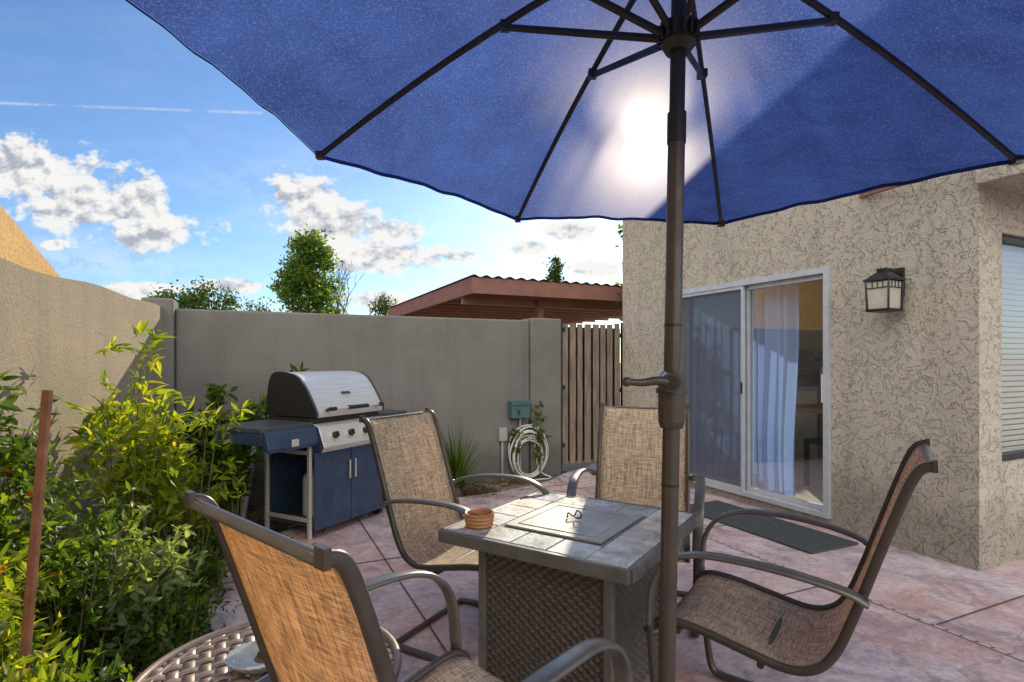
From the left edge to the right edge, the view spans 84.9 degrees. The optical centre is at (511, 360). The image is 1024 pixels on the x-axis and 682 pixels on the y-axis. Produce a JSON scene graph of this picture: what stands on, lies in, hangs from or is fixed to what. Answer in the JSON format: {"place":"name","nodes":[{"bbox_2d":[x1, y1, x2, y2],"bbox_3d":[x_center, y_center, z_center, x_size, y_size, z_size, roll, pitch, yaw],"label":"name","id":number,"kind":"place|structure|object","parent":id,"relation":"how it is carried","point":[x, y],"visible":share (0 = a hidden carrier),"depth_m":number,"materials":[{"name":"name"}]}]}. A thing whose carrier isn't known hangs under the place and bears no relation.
{"place":"outdoors","nodes":[
{"label":"outdoors","id":0,"kind":"place"},
{"bbox_2d":[256,675,270,681],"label":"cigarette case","id":1,"kind":"object","parent":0,"point":[266,678],"visible":0.08,"depth_m":1.53,"materials":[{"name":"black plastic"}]},
{"bbox_2d":[0,0,622,327],"label":"sky","id":2,"kind":"structure","parent":0,"point":[130,162],"materials":[{"name":"blue"}]},
{"bbox_2d":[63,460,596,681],"bbox_3d":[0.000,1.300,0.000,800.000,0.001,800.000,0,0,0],"label":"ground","id":3,"kind":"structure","parent":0,"point":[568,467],"depth_m":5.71,"materials":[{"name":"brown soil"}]},
{"bbox_2d":[0,205,60,277],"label":"neighbour house","id":4,"kind":"structure","parent":3,"relation":"on","point":[17,246],"depth_m":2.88,"materials":[{"name":"paint"}]},
{"bbox_2d":[18,390,52,681],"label":"plant stake","id":5,"kind":"object","parent":3,"relation":"on","point":[36,523],"visible":1,"depth_m":1.49,"materials":[{"name":"brown wood"}]},
{"bbox_2d":[0,257,162,655],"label":"side garden wall","id":6,"kind":"structure","parent":3,"relation":"on","point":[57,334],"depth_m":2.87,"materials":[{"name":"paint"}]},
{"bbox_2d":[138,283,188,308],"bbox_3d":[-11.123,-0.607,17.906,1.798,3.852,1.957,0,0,21],"label":"background tree","id":7,"kind":"object","parent":3,"relation":"on","point":[165,293],"visible":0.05,"depth_m":17.86,"materials":[{"name":"green plant"}]},
{"bbox_2d":[168,276,237,309],"bbox_3d":[-9.876,-0.718,17.806,2.201,4.075,2.458,0,0,17],"label":"background tree","id":8,"kind":"object","parent":3,"relation":"on","point":[199,300],"visible":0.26,"depth_m":17.93,"materials":[{"name":"green plant"}]},
{"bbox_2d":[206,287,246,310],"bbox_3d":[-9.808,-0.605,19.084,2.071,3.849,2.037,0,0,-25],"label":"background tree","id":9,"kind":"object","parent":3,"relation":"on","point":[228,301],"visible":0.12,"depth_m":19.01,"materials":[{"name":"green plant"}]},
{"bbox_2d":[238,290,262,310],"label":"background tree","id":10,"kind":"object","parent":3,"relation":"on","point":[250,307],"visible":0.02,"depth_m":23.98,"materials":[{"name":"green plant"}]},
{"bbox_2d":[254,296,274,311],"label":"background tree","id":11,"kind":"object","parent":3,"relation":"on","point":[263,308],"visible":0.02,"depth_m":23.89,"materials":[{"name":"green plant"}]},
{"bbox_2d":[266,222,349,313],"bbox_3d":[-7.263,-1.811,19.888,2.808,6.245,3.112,0,0,0],"label":"green tree","id":12,"kind":"object","parent":3,"relation":"on","point":[301,271],"visible":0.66,"depth_m":19.55,"materials":[{"name":"green plant"}]},
{"bbox_2d":[39,471,590,681],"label":"mulch bed","id":13,"kind":"object","parent":3,"relation":"on","point":[482,487],"visible":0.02,"depth_m":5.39,"materials":[{"name":"brown wood"}]},
{"bbox_2d":[0,492,70,674],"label":"flowering shrub","id":14,"kind":"object","parent":13,"relation":"on","point":[11,609],"visible":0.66,"depth_m":1.76,"materials":[{"name":"green plant"}]},
{"bbox_2d":[0,369,73,619],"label":"flowering shrub","id":15,"kind":"object","parent":13,"relation":"on","point":[11,456],"visible":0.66,"depth_m":1.94,"materials":[{"name":"green plant"}]},
{"bbox_2d":[0,631,91,681],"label":"ground cover plant","id":16,"kind":"object","parent":13,"relation":"on","point":[41,674],"visible":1,"depth_m":1.45,"materials":[{"name":"green plant"}]},
{"bbox_2d":[0,634,152,681],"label":"ground cover plant","id":17,"kind":"object","parent":13,"relation":"on","point":[106,673],"visible":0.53,"depth_m":1.70,"materials":[{"name":"green plant"}]},
{"bbox_2d":[2,433,166,681],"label":"flowering shrub","id":18,"kind":"object","parent":13,"relation":"on","point":[70,558],"visible":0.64,"depth_m":2.16,"materials":[{"name":"green plant"}]},
{"bbox_2d":[59,319,200,578],"bbox_3d":[-1.971,0.528,2.948,0.626,1.525,0.629,0,0,0],"label":"leafy shrub","id":19,"kind":"object","parent":13,"relation":"on","point":[129,459],"visible":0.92,"depth_m":2.86,"materials":[{"name":"green plant"}]},
{"bbox_2d":[74,500,207,665],"bbox_3d":[-1.596,0.953,2.426,0.495,0.678,0.511,0,0,-17],"label":"leafy shrub","id":20,"kind":"object","parent":13,"relation":"on","point":[168,574],"visible":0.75,"depth_m":2.37,"materials":[{"name":"green plant"}]},
{"bbox_2d":[70,585,227,681],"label":"ground cover plant","id":21,"kind":"object","parent":13,"relation":"on","point":[186,615],"visible":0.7,"depth_m":2.33,"materials":[{"name":"green plant"}]},
{"bbox_2d":[94,528,233,603],"bbox_3d":[-1.803,1.141,2.958,0.677,0.438,0.655,0,0,0],"label":"ground cover plant","id":22,"kind":"object","parent":13,"relation":"on","point":[208,573],"visible":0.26,"depth_m":2.97,"materials":[{"name":"green plant"}]},
{"bbox_2d":[128,427,202,536],"bbox_3d":[-2.421,0.862,3.857,0.590,0.859,0.504,0,0,0],"label":"leafy shrub","id":23,"kind":"object","parent":13,"relation":"on","point":[156,518],"visible":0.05,"depth_m":3.84,"materials":[{"name":"green plant"}]},
{"bbox_2d":[118,393,254,560],"bbox_3d":[-1.932,0.731,3.237,0.604,1.121,0.751,0,0,44],"label":"leafy shrub","id":24,"kind":"object","parent":13,"relation":"on","point":[192,519],"visible":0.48,"depth_m":3.28,"materials":[{"name":"green plant"}]},
{"bbox_2d":[141,510,241,558],"bbox_3d":[-2.040,1.153,3.605,0.549,0.331,0.525,0,0,0],"label":"ground cover plant","id":25,"kind":"object","parent":13,"relation":"on","point":[212,541],"visible":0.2,"depth_m":3.53,"materials":[{"name":"green plant"}]},
{"bbox_2d":[177,383,270,512],"bbox_3d":[-2.235,0.730,4.510,0.773,1.122,0.718,0,0,0],"label":"citrus bush","id":26,"kind":"object","parent":13,"relation":"on","point":[215,396],"visible":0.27,"depth_m":4.35,"materials":[{"name":"green plant"}]},
{"bbox_2d":[203,441,264,515],"bbox_3d":[-2.060,0.894,4.154,0.521,0.794,0.365,0,0,21],"label":"citrus bush","id":27,"kind":"object","parent":13,"relation":"on","point":[238,452],"visible":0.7,"depth_m":4.10,"materials":[{"name":"green plant"}]},
{"bbox_2d":[241,446,257,518],"bbox_3d":[-2.029,0.950,4.309,0.147,0.648,0.047,0,0,-12],"label":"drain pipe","id":28,"kind":"object","parent":13,"relation":"on","point":[245,501],"visible":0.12,"depth_m":4.29,"materials":[{"name":"grey metal"}]},
{"bbox_2d":[290,362,309,371],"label":"citrus bush","id":29,"kind":"object","parent":13,"relation":"on","point":[293,367],"visible":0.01,"depth_m":4.91,"materials":[{"name":"green plant"}]},
{"bbox_2d":[437,414,526,502],"bbox_3d":[-0.601,0.892,5.257,1.690,0.816,0.810,0,0,0],"label":"spiky palm","id":30,"kind":"object","parent":13,"relation":"on","point":[456,463],"visible":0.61,"depth_m":5.24,"materials":[{"name":"green plant"}]},
{"bbox_2d":[141,297,560,512],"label":"garden wall","id":31,"kind":"structure","parent":3,"relation":"on","point":[480,373],"depth_m":5.54,"materials":[{"name":"paint"}]},
{"bbox_2d":[498,427,506,480],"bbox_3d":[-0.100,0.990,5.957,0.090,0.560,0.048,0,0,-25],"label":"outlet box","id":32,"kind":"object","parent":31,"relation":"attached to","point":[502,434],"visible":0.99,"depth_m":5.94,"materials":[{"name":"grey plastic"}]},
{"bbox_2d":[508,409,523,481],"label":"climbing vine","id":33,"kind":"object","parent":31,"relation":"attached to","point":[515,431],"visible":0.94,"depth_m":5.95,"materials":[{"name":"green plant"}]},
{"bbox_2d":[508,400,531,468],"bbox_3d":[0.081,0.820,6.006,0.240,0.800,0.110,0,0,-25],"label":"hose timer box","id":34,"kind":"object","parent":31,"relation":"attached to","point":[523,406],"visible":0.86,"depth_m":5.97,"materials":[{"name":"teal plastic"}]},
{"bbox_2d":[508,424,550,479],"bbox_3d":[0.200,0.983,6.010,0.475,0.598,0.208,0,0,-25],"label":"garden hose","id":35,"kind":"object","parent":31,"relation":"hanging from","point":[518,471],"visible":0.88,"depth_m":6.02,"materials":[{"name":"plastic"}]},
{"bbox_2d":[527,401,552,478],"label":"climbing vine","id":36,"kind":"object","parent":31,"relation":"attached to","point":[540,441],"visible":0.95,"depth_m":6.03,"materials":[{"name":"green plant"}]},
{"bbox_2d":[561,320,622,468],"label":"wooden gate","id":37,"kind":"structure","parent":31,"relation":"attached to","point":[591,369],"depth_m":6.44,"materials":[{"name":"brown wood"}]},
{"bbox_2d":[322,258,390,314],"bbox_3d":[-6.592,-1.327,21.647,2.833,5.205,3.406,0,0,-44],"label":"bare tree","id":38,"kind":"object","parent":3,"relation":"on","point":[339,291],"visible":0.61,"depth_m":21.40,"materials":[{"name":"brown plant"}]},
{"bbox_2d":[367,291,399,315],"bbox_3d":[-5.872,-0.960,26.027,2.038,4.550,1.727,0,0,-37],"label":"background tree","id":39,"kind":"object","parent":3,"relation":"on","point":[382,309],"visible":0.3,"depth_m":25.86,"materials":[{"name":"green plant"}]},
{"bbox_2d":[388,274,622,324],"bbox_3d":[0.684,-0.097,13.677,6.060,2.733,6.600,0,0,-25],"label":"carport","id":40,"kind":"object","parent":3,"relation":"on","point":[474,296],"visible":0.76,"depth_m":10.78,"materials":[{"name":"wood"}]},
{"bbox_2d":[542,254,568,281],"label":"pine tree","id":41,"kind":"object","parent":3,"relation":"on","point":[555,273],"visible":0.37,"depth_m":23.85,"materials":[{"name":"green plant"}]},
{"bbox_2d":[611,223,622,321],"bbox_3d":[2.774,-1.078,10.471,1.732,4.785,1.746,0,0,0],"label":"background tree","id":42,"kind":"object","parent":3,"relation":"on","point":[619,232],"depth_m":10.72,"materials":[{"name":"green plant"}]},
{"bbox_2d":[179,463,1023,681],"bbox_3d":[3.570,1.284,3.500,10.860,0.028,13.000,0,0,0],"label":"patio","id":43,"kind":"structure","parent":0,"point":[885,644],"depth_m":2.93,"materials":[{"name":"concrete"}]},
{"bbox_2d":[133,621,401,681],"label":"side table","id":44,"kind":"object","parent":43,"relation":"on","point":[186,654],"visible":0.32,"depth_m":1.70,"materials":[{"name":"wicker"}]},
{"bbox_2d":[224,640,266,674],"bbox_3d":[-0.750,0.881,1.660,0.183,0.030,0.183,0,0,0],"label":"glass ashtray","id":45,"kind":"object","parent":44,"relation":"on","point":[239,659],"visible":0.52,"depth_m":1.65,"materials":[{"name":"clear glass"}]},
{"bbox_2d":[214,370,406,539],"bbox_3d":[-1.427,0.674,4.343,0.595,1.192,1.526,0,0,27],"label":"gas grill","id":46,"kind":"object","parent":43,"relation":"on","point":[310,436],"visible":0.8,"depth_m":4.16,"materials":[{"name":"blue metal"}]},
{"bbox_2d":[184,490,632,681],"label":"patio chair","id":47,"kind":"object","parent":43,"relation":"on","point":[310,612],"visible":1,"depth_m":0.98,"materials":[{"name":"brown fabric"}]},
{"bbox_2d":[359,408,549,661],"bbox_3d":[-0.246,0.763,2.628,0.770,1.016,0.655,0,0,29],"label":"patio chair","id":48,"kind":"object","parent":43,"relation":"on","point":[421,504],"visible":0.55,"depth_m":2.69,"materials":[{"name":"beige fabric"}]},
{"bbox_2d":[438,491,698,681],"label":"fire pit table","id":49,"kind":"object","parent":43,"relation":"on","point":[559,574],"visible":0.88,"depth_m":2.08,"materials":[{"name":"tile"}]},
{"bbox_2d":[464,508,494,528],"bbox_3d":[-0.128,0.619,2.200,0.120,0.054,0.120,0,0,0],"label":"wooden ashtray","id":50,"kind":"object","parent":49,"relation":"on","point":[484,519],"visible":1,"depth_m":2.16,"materials":[{"name":"brown wood"}]},
{"bbox_2d":[125,0,1023,681],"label":"patio umbrella","id":51,"kind":"object","parent":43,"relation":"on","point":[675,114],"visible":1,"depth_m":1.72,"materials":[{"name":"fabric"}]},
{"bbox_2d":[567,403,705,637],"bbox_3d":[0.661,0.763,2.924,0.655,1.016,0.770,0,0,17],"label":"patio chair","id":52,"kind":"object","parent":43,"relation":"on","point":[629,460],"visible":0.45,"depth_m":3.17,"materials":[{"name":"beige fabric"}]},
{"bbox_2d":[690,500,858,553],"bbox_3d":[1.907,1.260,4.357,0.480,0.012,1.300,0,0,-25],"label":"door mat","id":53,"kind":"object","parent":43,"relation":"on","point":[800,537],"depth_m":4.14,"materials":[{"name":"rubber"}]},
{"bbox_2d":[643,438,937,681],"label":"patio chair","id":54,"kind":"object","parent":43,"relation":"on","point":[762,626],"visible":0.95,"depth_m":1.84,"materials":[{"name":"brown fabric"}]},
{"bbox_2d":[623,170,1023,570],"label":"walls","id":55,"kind":"structure","parent":43,"relation":"on","point":[926,362],"depth_m":3.77,"materials":[{"name":"paint"}]},
{"bbox_2d":[682,266,830,518],"bbox_3d":[2.090,0.238,5.035,0.140,1.912,1.709,0,0,-25],"label":"door frame","id":56,"kind":"object","parent":55,"relation":"attached to","point":[746,288],"visible":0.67,"depth_m":4.82,"materials":[{"name":"white metal"}]},
{"bbox_2d":[681,290,740,486],"bbox_3d":[1.893,0.243,5.366,0.001,1.768,0.783,0,0,-25],"label":"screen","id":57,"kind":"object","parent":56,"relation":"attached to","point":[711,351],"visible":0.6,"depth_m":5.31,"materials":[{"name":"grey fabric"}]},
{"bbox_2d":[750,458,756,487],"bbox_3d":[2.119,0.243,5.048,0.035,1.748,1.529,0,0,-25],"label":"door glass","id":58,"kind":"object","parent":56,"relation":"in","point":[752,482],"visible":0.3,"depth_m":4.98,"materials":[{"name":"clear glass"}]},
{"bbox_2d":[863,267,905,312],"bbox_3d":[2.518,-0.480,3.767,0.221,0.300,0.176,0,0,-25],"label":"wall lantern","id":59,"kind":"object","parent":55,"relation":"attached to","point":[885,287],"depth_m":3.72,"materials":[{"name":"black metal"}]},
{"bbox_2d":[757,246,1023,504],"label":"interior","id":60,"kind":"object","parent":55,"relation":"attached to","point":[810,370],"visible":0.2,"depth_m":7.14,"materials":[{"name":"tile"}]},
{"bbox_2d":[753,283,798,495],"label":"curtains","id":61,"kind":"object","parent":60,"relation":"attached to","point":[775,339],"visible":0.47,"depth_m":5.03,"materials":[{"name":"white fabric"}]},
{"bbox_2d":[796,403,822,485],"bbox_3d":[3.709,0.652,5.690,1.850,1.096,1.450,0,0,-25],"label":"dining table","id":62,"kind":"object","parent":60,"relation":"on","point":[813,408],"depth_m":5.40,"materials":[{"name":"brown wood"}]},
{"bbox_2d":[859,163,1023,197],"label":"eave beam","id":63,"kind":"structure","parent":55,"relation":"attached to","point":[1007,178],"depth_m":3.32,"materials":[{"name":"paint"}]},
{"bbox_2d":[1002,235,1023,460],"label":"window","id":64,"kind":"structure","parent":55,"relation":"attached to","point":[1012,256],"depth_m":3.73,"materials":[{"name":"white plastic"}]}
]}

